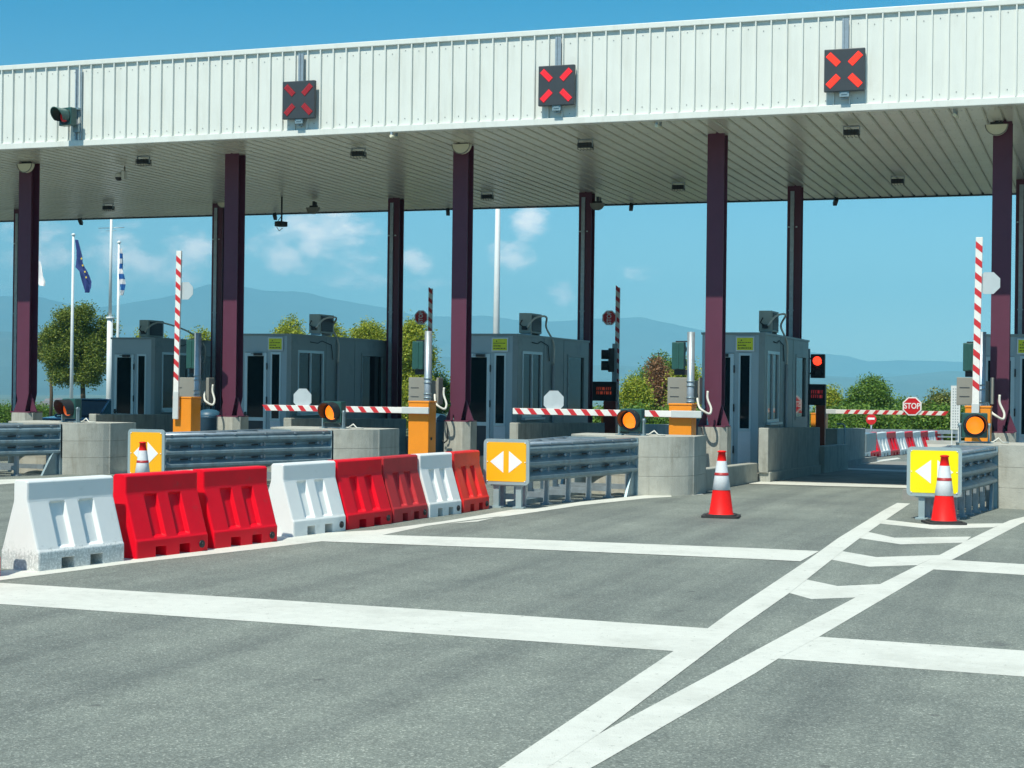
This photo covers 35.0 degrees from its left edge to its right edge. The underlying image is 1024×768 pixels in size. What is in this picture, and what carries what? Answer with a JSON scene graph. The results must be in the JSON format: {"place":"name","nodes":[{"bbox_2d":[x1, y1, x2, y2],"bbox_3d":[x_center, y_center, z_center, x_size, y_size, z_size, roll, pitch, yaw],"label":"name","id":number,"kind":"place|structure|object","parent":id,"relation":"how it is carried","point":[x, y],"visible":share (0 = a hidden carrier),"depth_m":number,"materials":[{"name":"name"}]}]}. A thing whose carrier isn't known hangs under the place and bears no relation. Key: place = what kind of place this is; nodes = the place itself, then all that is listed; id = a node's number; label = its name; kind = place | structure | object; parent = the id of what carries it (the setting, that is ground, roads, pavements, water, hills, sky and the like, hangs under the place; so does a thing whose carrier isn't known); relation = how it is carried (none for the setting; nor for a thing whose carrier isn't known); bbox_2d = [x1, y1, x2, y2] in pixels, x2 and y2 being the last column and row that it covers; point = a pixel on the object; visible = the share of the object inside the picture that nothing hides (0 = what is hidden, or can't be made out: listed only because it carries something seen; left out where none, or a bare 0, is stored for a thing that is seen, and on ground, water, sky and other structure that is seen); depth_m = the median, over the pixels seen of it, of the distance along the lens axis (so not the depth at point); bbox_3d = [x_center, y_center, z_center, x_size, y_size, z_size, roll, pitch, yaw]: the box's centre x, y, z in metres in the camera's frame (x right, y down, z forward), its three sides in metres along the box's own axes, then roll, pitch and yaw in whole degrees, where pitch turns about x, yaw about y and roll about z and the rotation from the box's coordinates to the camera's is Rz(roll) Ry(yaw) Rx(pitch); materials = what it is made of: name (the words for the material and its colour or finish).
{"place":"outdoors","nodes":[
{"label":"outdoors","id":0,"kind":"place"},
{"bbox_2d":[172,251,201,431],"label":"barrier gate","id":1,"kind":"structure","parent":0,"point":[186,414],"depth_m":32.87,"materials":[{"name":"white metal"}]},
{"bbox_2d":[263,389,436,453],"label":"barrier gate","id":2,"kind":"structure","parent":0,"point":[422,428],"depth_m":31.21,"materials":[{"name":"orange metal"}]},
{"bbox_2d":[0,395,815,435],"bbox_3d":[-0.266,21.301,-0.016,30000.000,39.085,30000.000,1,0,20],"label":"terrain","id":3,"kind":"structure","parent":0,"point":[37,401],"depth_m":3297.28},
{"bbox_2d":[38,298,124,397],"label":"tree","id":4,"kind":"object","parent":3,"relation":"on","point":[90,352],"visible":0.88,"depth_m":93.46,"materials":[{"name":"green plant"}]},
{"bbox_2d":[106,219,123,397],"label":"antenna mast","id":5,"kind":"object","parent":3,"relation":"on","point":[109,318],"visible":0.77,"depth_m":67.69,"materials":[{"name":"metal"}]},
{"bbox_2d":[402,309,448,433],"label":"tree","id":6,"kind":"object","parent":3,"relation":"on","point":[410,334],"visible":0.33,"depth_m":84.44,"materials":[{"name":"green plant"}]},
{"bbox_2d":[0,393,970,440],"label":"hedge","id":7,"kind":"object","parent":3,"relation":"on","point":[923,422],"visible":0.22,"depth_m":73.14,"materials":[{"name":"green plant"}]},
{"bbox_2d":[493,209,499,333],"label":"lamp post","id":8,"kind":"object","parent":3,"relation":"on","point":[496,319],"visible":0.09,"depth_m":66.09,"materials":[{"name":"metal"}]},
{"bbox_2d":[619,369,658,409],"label":"tree","id":9,"kind":"object","parent":3,"relation":"on","point":[633,392],"visible":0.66,"depth_m":78.32,"materials":[{"name":"green plant"}]},
{"bbox_2d":[641,353,674,410],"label":"tree","id":10,"kind":"object","parent":3,"relation":"on","point":[658,371],"visible":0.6,"depth_m":86.23,"materials":[{"name":"brown plant"}]},
{"bbox_2d":[833,371,902,409],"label":"tree","id":11,"kind":"object","parent":3,"relation":"on","point":[871,390],"visible":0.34,"depth_m":86.25,"materials":[{"name":"green plant"}]},
{"bbox_2d":[0,284,962,376],"bbox_3d":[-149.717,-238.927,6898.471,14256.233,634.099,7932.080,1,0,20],"label":"hills","id":12,"kind":"structure","parent":0,"point":[265,311],"depth_m":8880.25,"materials":[{"name":"blue"}]},
{"bbox_2d":[0,331,971,405],"bbox_3d":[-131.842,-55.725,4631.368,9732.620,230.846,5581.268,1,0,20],"label":"hills","id":13,"kind":"structure","parent":0,"point":[916,385],"depth_m":5153.56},
{"bbox_2d":[0,0,1015,361],"label":"sky","id":14,"kind":"structure","parent":0,"point":[888,279],"materials":[{"name":"blue"}]},
{"bbox_2d":[0,454,1023,767],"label":"road","id":15,"kind":"structure","parent":0,"point":[86,688],"depth_m":10.14,"materials":[{"name":"asphalt"}]},
{"bbox_2d":[11,209,18,410],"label":"steel column","id":16,"kind":"structure","parent":15,"relation":"on","point":[14,313],"depth_m":45.42,"materials":[{"name":"metal"}]},
{"bbox_2d":[0,423,61,475],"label":"guardrail cushion","id":17,"kind":"object","parent":15,"relation":"on","point":[17,440],"visible":1,"depth_m":28.76,"materials":[{"name":"metal"}]},
{"bbox_2d":[1,475,123,570],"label":"plastic barrier","id":18,"kind":"object","parent":15,"relation":"on","point":[57,523],"visible":1,"depth_m":14.76,"materials":[{"name":"plastic"}]},
{"bbox_2d":[8,420,135,474],"bbox_3d":[-8.274,1.174,29.916,2.190,0.950,1.470,1,0,20],"label":"island nose","id":19,"kind":"object","parent":15,"relation":"on","point":[95,448],"visible":0.56,"depth_m":29.30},
{"bbox_2d":[127,429,165,472],"bbox_3d":[-5.452,1.163,24.372,0.635,0.974,0.152,1,0,20],"label":"arrow sign","id":20,"kind":"object","parent":15,"relation":"on","point":[155,439],"visible":0.55,"depth_m":24.28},
{"bbox_2d":[113,470,207,558],"bbox_3d":[-3.498,1.268,16.016,0.496,0.800,1.025,1,0,30],"label":"plastic barrier","id":21,"kind":"object","parent":15,"relation":"on","point":[159,513],"visible":0.98,"depth_m":15.87,"materials":[{"name":"plastic"}]},
{"bbox_2d":[193,466,276,548],"bbox_3d":[-2.948,1.276,17.048,0.496,0.800,1.020,1,0,31],"label":"plastic barrier","id":22,"kind":"object","parent":15,"relation":"on","point":[236,506],"visible":0.91,"depth_m":16.92,"materials":[{"name":"plastic"}]},
{"bbox_2d":[165,429,332,478],"bbox_3d":[-4.345,1.214,26.020,1.438,0.903,3.468,1,0,23],"label":"guardrail cushion","id":23,"kind":"object","parent":15,"relation":"on","point":[221,448],"visible":0.71,"depth_m":25.85,"materials":[{"name":"metal"}]},
{"bbox_2d":[0,509,531,579],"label":"road marking","id":24,"kind":"object","parent":15,"relation":"on","point":[17,573],"visible":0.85,"depth_m":16.92,"materials":[{"name":"paint"}]},
{"bbox_2d":[268,460,345,536],"bbox_3d":[-2.350,1.285,18.434,0.496,0.800,1.030,1,0,28],"label":"plastic barrier","id":25,"kind":"object","parent":15,"relation":"on","point":[305,498],"visible":0.93,"depth_m":18.26,"materials":[{"name":"plastic"}]},
{"bbox_2d":[270,426,398,480],"bbox_3d":[-3.202,1.236,28.078,2.080,0.950,1.470,1,0,20],"label":"island nose","id":26,"kind":"object","parent":15,"relation":"on","point":[351,442],"visible":0.22,"depth_m":27.48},
{"bbox_2d":[317,401,363,428],"bbox_3d":[-2.977,0.531,27.785,0.787,0.465,0.461,1,0,28],"label":"warning light","id":27,"kind":"object","parent":26,"relation":"on","point":[331,411],"visible":0.98,"depth_m":27.81,"materials":[{"name":"orange plastic"}]},
{"bbox_2d":[0,583,706,650],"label":"road marking","id":28,"kind":"object","parent":15,"relation":"on","point":[569,631],"visible":1,"depth_m":11.83,"materials":[{"name":"paint"}]},
{"bbox_2d":[331,457,391,529],"bbox_3d":[-1.876,1.291,19.405,0.496,0.800,1.038,1,0,25],"label":"plastic barrier","id":29,"kind":"object","parent":15,"relation":"on","point":[362,492],"visible":0.85,"depth_m":19.30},
{"bbox_2d":[378,454,427,522],"bbox_3d":[-1.457,1.297,20.372,0.496,0.800,0.963,1,0,23],"label":"plastic barrier","id":30,"kind":"object","parent":15,"relation":"on","point":[404,488],"visible":0.75,"depth_m":20.27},
{"bbox_2d":[416,452,460,517],"bbox_3d":[-1.050,1.303,21.211,0.496,0.800,0.844,1,0,27],"label":"plastic barrier","id":31,"kind":"object","parent":15,"relation":"on","point":[438,483],"visible":0.74,"depth_m":21.11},
{"bbox_2d":[450,450,488,512],"bbox_3d":[-0.675,1.308,22.046,0.496,0.800,0.865,1,0,22],"label":"plastic barrier","id":32,"kind":"object","parent":15,"relation":"on","point":[470,483],"visible":0.64,"depth_m":21.95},
{"bbox_2d":[483,439,529,508],"bbox_3d":[-0.059,1.238,22.525,0.671,0.956,0.152,1,0,20],"label":"arrow sign","id":33,"kind":"object","parent":15,"relation":"on","point":[506,462],"visible":1,"depth_m":22.46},
{"bbox_2d":[500,436,637,506],"bbox_3d":[0.844,1.277,24.126,1.220,0.903,3.366,1,0,20],"label":"guardrail cushion","id":34,"kind":"object","parent":15,"relation":"on","point":[565,459],"visible":0.84,"depth_m":24.12,"materials":[{"name":"metal"}]},
{"bbox_2d":[326,535,817,560],"bbox_3d":[0.587,1.716,17.235,5.170,0.001,1.136,1,0,16],"label":"road marking","id":35,"kind":"object","parent":15,"relation":"on","point":[733,552],"visible":1,"depth_m":17.18,"materials":[{"name":"paint"}]},
{"bbox_2d":[571,433,705,495],"bbox_3d":[1.955,1.299,26.210,2.050,0.950,1.470,1,0,20],"label":"island nose","id":36,"kind":"object","parent":15,"relation":"on","point":[670,465],"visible":0.47,"depth_m":25.55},
{"bbox_2d":[615,408,664,435],"bbox_3d":[2.012,0.611,25.982,0.787,0.428,0.461,1,0,26],"label":"warning light","id":37,"kind":"object","parent":36,"relation":"on","point":[631,420],"visible":1,"depth_m":26.01,"materials":[{"name":"orange plastic"}]},
{"bbox_2d":[499,503,909,767],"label":"road marking","id":38,"kind":"object","parent":15,"relation":"on","point":[577,731],"visible":1,"depth_m":9.81,"materials":[{"name":"paint"}]},
{"bbox_2d":[701,450,740,518],"bbox_3d":[2.755,1.313,21.387,0.490,0.876,0.490,1,0,12],"label":"traffic cone","id":39,"kind":"object","parent":15,"relation":"on","point":[721,505],"visible":1,"depth_m":21.29,"materials":[{"name":"plastic"}]},
{"bbox_2d":[706,463,757,490],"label":"wall","id":40,"kind":"structure","parent":15,"relation":"on","point":[742,473],"depth_m":29.70,"materials":[{"name":"concrete"}]},
{"bbox_2d":[548,517,1023,767],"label":"road marking","id":41,"kind":"object","parent":15,"relation":"on","point":[608,743],"visible":1,"depth_m":9.74,"materials":[{"name":"paint"}]},
{"bbox_2d":[757,456,876,481],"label":"traffic island","id":42,"kind":"structure","parent":15,"relation":"on","point":[867,459],"depth_m":44.97,"materials":[{"name":"concrete"}]},
{"bbox_2d":[686,332,694,402],"bbox_3d":[3.286,0.361,29.971,0.319,2.640,0.319,1,0,20],"label":"lane post","id":43,"kind":"object","parent":42,"relation":"on","point":[690,385],"visible":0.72,"depth_m":29.91,"materials":[{"name":"metal"}]},
{"bbox_2d":[667,377,711,414],"bbox_3d":[3.308,0.223,30.123,0.872,0.685,0.421,1,0,20],"label":"reader box","id":44,"kind":"object","parent":43,"relation":"attached to","point":[677,390],"visible":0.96,"depth_m":30.15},
{"bbox_2d":[698,427,730,466],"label":"concrete plinth","id":45,"kind":"structure","parent":42,"relation":"on","point":[718,438],"depth_m":30.19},
{"bbox_2d":[698,132,730,426],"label":"steel column","id":46,"kind":"structure","parent":45,"relation":"on","point":[716,250],"depth_m":30.32,"materials":[{"name":"metal"}]},
{"bbox_2d":[0,0,1023,221],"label":"toll canopy","id":47,"kind":"object","parent":46,"relation":"on","point":[752,87],"visible":0.88,"depth_m":31.38,"materials":[{"name":"metal"}]},
{"bbox_2d":[50,69,82,139],"bbox_3d":[-8.927,-5.648,32.620,0.340,1.418,0.705,1,0,32],"label":"traffic light","id":48,"kind":"object","parent":47,"relation":"attached to","point":[66,117],"visible":1,"depth_m":32.63,"materials":[{"name":"black plastic"}]},
{"bbox_2d":[282,53,315,125],"bbox_3d":[-4.054,-5.629,31.051,0.680,1.378,0.128,1,0,20],"label":"lane signal","id":49,"kind":"object","parent":47,"relation":"attached to","point":[299,101],"visible":1,"depth_m":31.02,"materials":[{"name":"metal"}]},
{"bbox_2d":[538,37,575,112],"bbox_3d":[0.813,-5.575,29.288,0.680,1.366,0.128,1,0,20],"label":"lane signal","id":50,"kind":"object","parent":47,"relation":"attached to","point":[556,86],"visible":1,"depth_m":29.25,"materials":[{"name":"metal"}]},
{"bbox_2d":[824,18,864,98],"bbox_3d":[5.637,-5.515,27.541,0.680,1.368,0.128,1,0,20],"label":"lane signal","id":51,"kind":"object","parent":47,"relation":"attached to","point":[844,71],"visible":1,"depth_m":27.51,"materials":[{"name":"metal"}]},
{"bbox_2d":[701,332,809,470],"bbox_3d":[5.393,0.367,35.467,1.390,2.807,5.389,1,0,20],"label":"toll booth","id":52,"kind":"object","parent":42,"relation":"on","point":[766,386],"visible":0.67,"depth_m":33.07,"materials":[{"name":"grey metal"}]},
{"bbox_2d":[707,353,734,464],"bbox_3d":[4.231,0.556,33.095,0.584,2.357,0.140,1,0,20],"label":"door","id":53,"kind":"structure","parent":52,"relation":"in","point":[729,357],"depth_m":33.04,"materials":[{"name":"blue metal"}]},
{"bbox_2d":[766,351,782,424],"bbox_3d":[5.437,0.081,33.735,0.135,1.517,1.340,1,0,20],"label":"window","id":54,"kind":"structure","parent":52,"relation":"in","point":[773,358],"depth_m":33.73,"materials":[{"name":"blue glass"}]},
{"bbox_2d":[795,354,805,419],"bbox_3d":[6.517,0.072,36.831,0.057,1.467,1.300,1,0,20],"label":"window","id":55,"kind":"structure","parent":52,"relation":"in","point":[800,383],"depth_m":36.99,"materials":[{"name":"blue glass"}]},
{"bbox_2d":[786,185,803,338],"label":"steel column","id":56,"kind":"structure","parent":42,"relation":"on","point":[794,261],"depth_m":38.03,"materials":[{"name":"metal"}]},
{"bbox_2d":[808,384,825,445],"bbox_3d":[7.375,0.962,39.333,0.416,1.918,0.204,1,0,20],"label":"display board","id":57,"kind":"object","parent":42,"relation":"on","point":[817,395],"visible":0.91,"depth_m":39.23,"materials":[{"name":"black plastic"}]},
{"bbox_2d":[826,428,864,459],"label":"wall","id":58,"kind":"structure","parent":42,"relation":"on","point":[855,439],"depth_m":43.28,"materials":[{"name":"concrete"}]},
{"bbox_2d":[790,580,878,598],"bbox_3d":[2.713,1.743,13.771,0.718,0.001,1.367,1,0,20],"label":"road marking","id":59,"kind":"object","parent":15,"relation":"on","point":[810,589],"visible":1,"depth_m":13.73,"materials":[{"name":"paint"}]},
{"bbox_2d":[832,551,937,566],"bbox_3d":[3.684,1.757,16.286,1.028,0.001,1.457,1,0,20],"label":"road marking","id":60,"kind":"object","parent":15,"relation":"on","point":[859,559],"visible":1,"depth_m":16.25,"materials":[{"name":"paint"}]},
{"bbox_2d":[778,637,1023,676],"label":"road marking","id":61,"kind":"object","parent":15,"relation":"on","point":[928,656],"visible":1,"depth_m":10.39,"materials":[{"name":"paint"}]},
{"bbox_2d":[903,488,918,499],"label":"traffic island","id":62,"kind":"structure","parent":15,"relation":"on","point":[906,496],"depth_m":25.41,"materials":[{"name":"concrete"}]},
{"bbox_2d":[979,332,985,405],"bbox_3d":[8.141,0.419,28.212,0.319,2.644,0.319,1,0,20],"label":"lane post","id":63,"kind":"object","parent":62,"relation":"on","point":[982,395],"visible":0.42,"depth_m":28.15,"materials":[{"name":"metal"}]},
{"bbox_2d":[956,377,1005,419],"bbox_3d":[8.182,0.256,28.357,0.833,0.738,0.421,1,0,20],"label":"reader box","id":64,"kind":"object","parent":63,"relation":"attached to","point":[964,391],"visible":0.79,"depth_m":28.40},
{"bbox_2d":[985,334,1023,442],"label":"toll booth","id":65,"kind":"object","parent":62,"relation":"on","point":[1016,410],"visible":0.23,"depth_m":31.17,"materials":[{"name":"grey metal"}]},
{"bbox_2d":[1014,179,1023,333],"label":"steel column","id":66,"kind":"structure","parent":62,"relation":"on","point":[1019,286],"depth_m":36.30,"materials":[{"name":"metal"}]},
{"bbox_2d":[861,532,969,543],"bbox_3d":[4.560,1.769,18.622,1.260,0.001,1.522,1,0,20],"label":"road marking","id":67,"kind":"object","parent":15,"relation":"on","point":[908,540],"visible":1,"depth_m":18.51,"materials":[{"name":"paint"}]},
{"bbox_2d":[907,447,961,519],"bbox_3d":[5.558,1.307,21.394,0.702,0.957,0.152,1,0,20],"label":"arrow sign","id":68,"kind":"object","parent":15,"relation":"on","point":[923,463],"visible":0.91,"depth_m":21.36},
{"bbox_2d":[921,455,966,524],"bbox_3d":[5.529,1.347,20.804,0.490,0.876,0.490,1,0,0],"label":"traffic cone","id":69,"kind":"object","parent":15,"relation":"on","point":[943,512],"visible":1,"depth_m":20.71,"materials":[{"name":"plastic"}]},
{"bbox_2d":[925,445,997,519],"bbox_3d":[6.236,1.344,22.611,0.722,0.903,2.620,1,0,23],"label":"guardrail cushion","id":70,"kind":"object","parent":15,"relation":"on","point":[980,466],"visible":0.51,"depth_m":22.70,"materials":[{"name":"metal"}]},
{"bbox_2d":[935,560,1023,574],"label":"road marking","id":71,"kind":"object","parent":15,"relation":"on","point":[985,567],"visible":1,"depth_m":15.68,"materials":[{"name":"paint"}]},
{"bbox_2d":[956,441,1023,508],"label":"island nose","id":72,"kind":"object","parent":15,"relation":"on","point":[1010,493],"visible":0.49,"depth_m":23.55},
{"bbox_2d":[964,237,999,441],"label":"barrier gate","id":73,"kind":"structure","parent":72,"relation":"on","point":[987,282],"depth_m":27.56,"materials":[{"name":"white metal"}]},
{"bbox_2d":[956,413,1008,443],"bbox_3d":[7.031,0.660,24.208,0.787,0.453,0.461,1,0,8],"label":"warning light","id":74,"kind":"object","parent":72,"relation":"on","point":[974,425],"visible":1,"depth_m":24.23,"materials":[{"name":"orange plastic"}]},
{"bbox_2d":[992,433,1015,441],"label":"concrete plinth","id":75,"kind":"structure","parent":72,"relation":"on","point":[1007,437],"depth_m":28.44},
{"bbox_2d":[990,120,1016,432],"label":"steel column","id":76,"kind":"structure","parent":75,"relation":"on","point":[1001,256],"depth_m":28.56,"materials":[{"name":"metal"}]},
{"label":"traffic island","id":77,"kind":"object","parent":15,"relation":"on","visible":0},
{"bbox_2d":[11,412,41,420],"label":"concrete plinth","id":78,"kind":"structure","parent":77,"relation":"on","point":[15,416],"depth_m":35.44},
{"bbox_2d":[10,162,42,412],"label":"steel column","id":79,"kind":"structure","parent":78,"relation":"on","point":[28,277],"depth_m":35.57,"materials":[{"name":"metal"}]},
{"bbox_2d":[111,337,210,414],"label":"toll booth","id":80,"kind":"object","parent":77,"relation":"on","point":[142,375],"visible":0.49,"depth_m":41.42,"materials":[{"name":"grey metal"}]},
{"bbox_2d":[113,354,133,413],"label":"door","id":81,"kind":"structure","parent":80,"relation":"in","point":[124,363],"depth_m":41.44,"materials":[{"name":"blue metal"}]},
{"bbox_2d":[161,352,188,411],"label":"window","id":82,"kind":"structure","parent":80,"relation":"in","point":[167,357],"depth_m":41.80,"materials":[{"name":"blue glass"}]},
{"bbox_2d":[210,203,223,411],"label":"steel column","id":83,"kind":"structure","parent":77,"relation":"on","point":[217,280],"depth_m":43.26,"materials":[{"name":"metal"}]},
{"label":"traffic island","id":84,"kind":"object","parent":15,"relation":"on","visible":0},
{"bbox_2d":[217,417,248,429],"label":"concrete plinth","id":85,"kind":"structure","parent":84,"relation":"on","point":[232,423],"depth_m":33.69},
{"bbox_2d":[216,153,248,416],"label":"steel column","id":86,"kind":"structure","parent":85,"relation":"on","point":[233,284],"depth_m":33.82,"materials":[{"name":"metal"}]},
{"bbox_2d":[241,334,385,428],"bbox_3d":[-4.675,0.260,39.495,1.390,2.787,5.504,1,0,20],"label":"toll booth","id":87,"kind":"object","parent":84,"relation":"on","point":[355,375],"visible":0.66,"depth_m":37.70,"materials":[{"name":"grey metal"}]},
{"bbox_2d":[244,352,266,428],"bbox_3d":[-5.857,0.449,37.069,0.584,2.337,0.140,1,0,20],"label":"door","id":88,"kind":"structure","parent":87,"relation":"in","point":[255,379],"depth_m":37.10,"materials":[{"name":"blue metal"}]},
{"bbox_2d":[297,350,323,415],"bbox_3d":[-4.651,-0.026,37.709,0.135,1.497,1.340,1,0,20],"label":"window","id":89,"kind":"structure","parent":87,"relation":"in","point":[310,363],"depth_m":37.84,"materials":[{"name":"glass"}]},
{"bbox_2d":[361,353,383,406],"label":"window","id":90,"kind":"structure","parent":87,"relation":"in","point":[372,365],"depth_m":40.98,"materials":[{"name":"black glass"}]},
{"bbox_2d":[385,198,403,418],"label":"steel column","id":91,"kind":"structure","parent":84,"relation":"on","point":[394,324],"depth_m":41.52,"materials":[{"name":"metal"}]},
{"bbox_3d":[0.809,1.910,39.582,2.100,0.624,23.000,1,0,20],"label":"traffic island","id":92,"kind":"object","parent":15,"relation":"on","visible":0},
{"bbox_2d":[423,331,431,400],"bbox_3d":[-1.650,0.294,31.759,0.319,2.654,0.319,1,0,20],"label":"lane post","id":93,"kind":"object","parent":92,"relation":"on","point":[427,393],"visible":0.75,"depth_m":31.70,"materials":[{"name":"metal"}]},
{"bbox_2d":[408,377,447,409],"bbox_3d":[-1.624,0.189,31.910,0.864,0.631,0.421,1,0,20],"label":"reader box","id":94,"kind":"object","parent":93,"relation":"attached to","point":[416,388],"visible":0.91,"depth_m":31.93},
{"bbox_2d":[444,421,476,451],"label":"concrete plinth","id":95,"kind":"structure","parent":92,"relation":"on","point":[462,436],"depth_m":31.95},
{"bbox_2d":[444,146,476,421],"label":"steel column","id":96,"kind":"structure","parent":95,"relation":"on","point":[461,290],"depth_m":32.07,"materials":[{"name":"metal"}]},
{"bbox_2d":[469,334,589,455],"bbox_3d":[0.396,0.321,37.319,1.390,2.782,5.268,1,0,20],"label":"toll booth","id":97,"kind":"object","parent":92,"relation":"on","point":[524,371],"visible":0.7,"depth_m":35.09,"materials":[{"name":"grey metal"}]},
{"bbox_2d":[469,354,490,455],"bbox_3d":[-0.746,0.510,35.005,0.584,2.332,0.140,1,0,20],"label":"door","id":98,"kind":"structure","parent":97,"relation":"in","point":[479,406],"depth_m":35.02,"materials":[{"name":"blue metal"}]},
{"bbox_2d":[521,351,544,419],"bbox_3d":[0.460,0.035,35.645,0.135,1.492,1.340,1,0,20],"label":"window","id":99,"kind":"structure","parent":97,"relation":"in","point":[531,361],"depth_m":35.64,"materials":[{"name":"glass"}]},
{"bbox_2d":[567,354,584,415],"bbox_3d":[1.499,0.026,38.627,0.057,1.442,1.300,1,0,20],"label":"window","id":100,"kind":"structure","parent":97,"relation":"in","point":[576,363],"depth_m":38.70,"materials":[{"name":"grey glass"}]},
{"bbox_2d":[577,192,594,422],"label":"steel column","id":101,"kind":"structure","parent":92,"relation":"on","point":[586,249],"depth_m":39.78,"materials":[{"name":"metal"}]},
{"bbox_2d":[593,381,617,432],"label":"display board","id":102,"kind":"object","parent":92,"relation":"on","point":[606,393],"visible":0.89,"depth_m":41.04,"materials":[{"name":"black plastic"}]},
{"bbox_2d":[266,461,906,484],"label":"lane pavement","id":103,"kind":"structure","parent":0,"point":[846,476],"depth_m":35.48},
{"bbox_2d":[89,414,172,431],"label":"guard wall","id":104,"kind":"structure","parent":103,"relation":"on","point":[155,421],"depth_m":38.29,"materials":[{"name":"concrete"}]},
{"bbox_2d":[284,418,407,454],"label":"guard wall","id":105,"kind":"structure","parent":103,"relation":"on","point":[400,424],"depth_m":38.52,"materials":[{"name":"concrete"}]},
{"bbox_2d":[510,423,604,439],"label":"guard wall","id":106,"kind":"structure","parent":103,"relation":"on","point":[526,431],"depth_m":35.00,"materials":[{"name":"concrete"}]},
{"bbox_2d":[758,427,847,481],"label":"guard wall","id":107,"kind":"structure","parent":103,"relation":"on","point":[788,452],"depth_m":34.12,"materials":[{"name":"concrete"}]},
{"bbox_2d":[513,391,701,434],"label":"barrier gate","id":108,"kind":"structure","parent":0,"point":[682,418],"depth_m":29.55,"materials":[{"name":"orange metal"}]},
{"bbox_2d":[811,397,948,427],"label":"barrier gate","id":109,"kind":"structure","parent":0,"point":[912,405],"depth_m":44.21,"materials":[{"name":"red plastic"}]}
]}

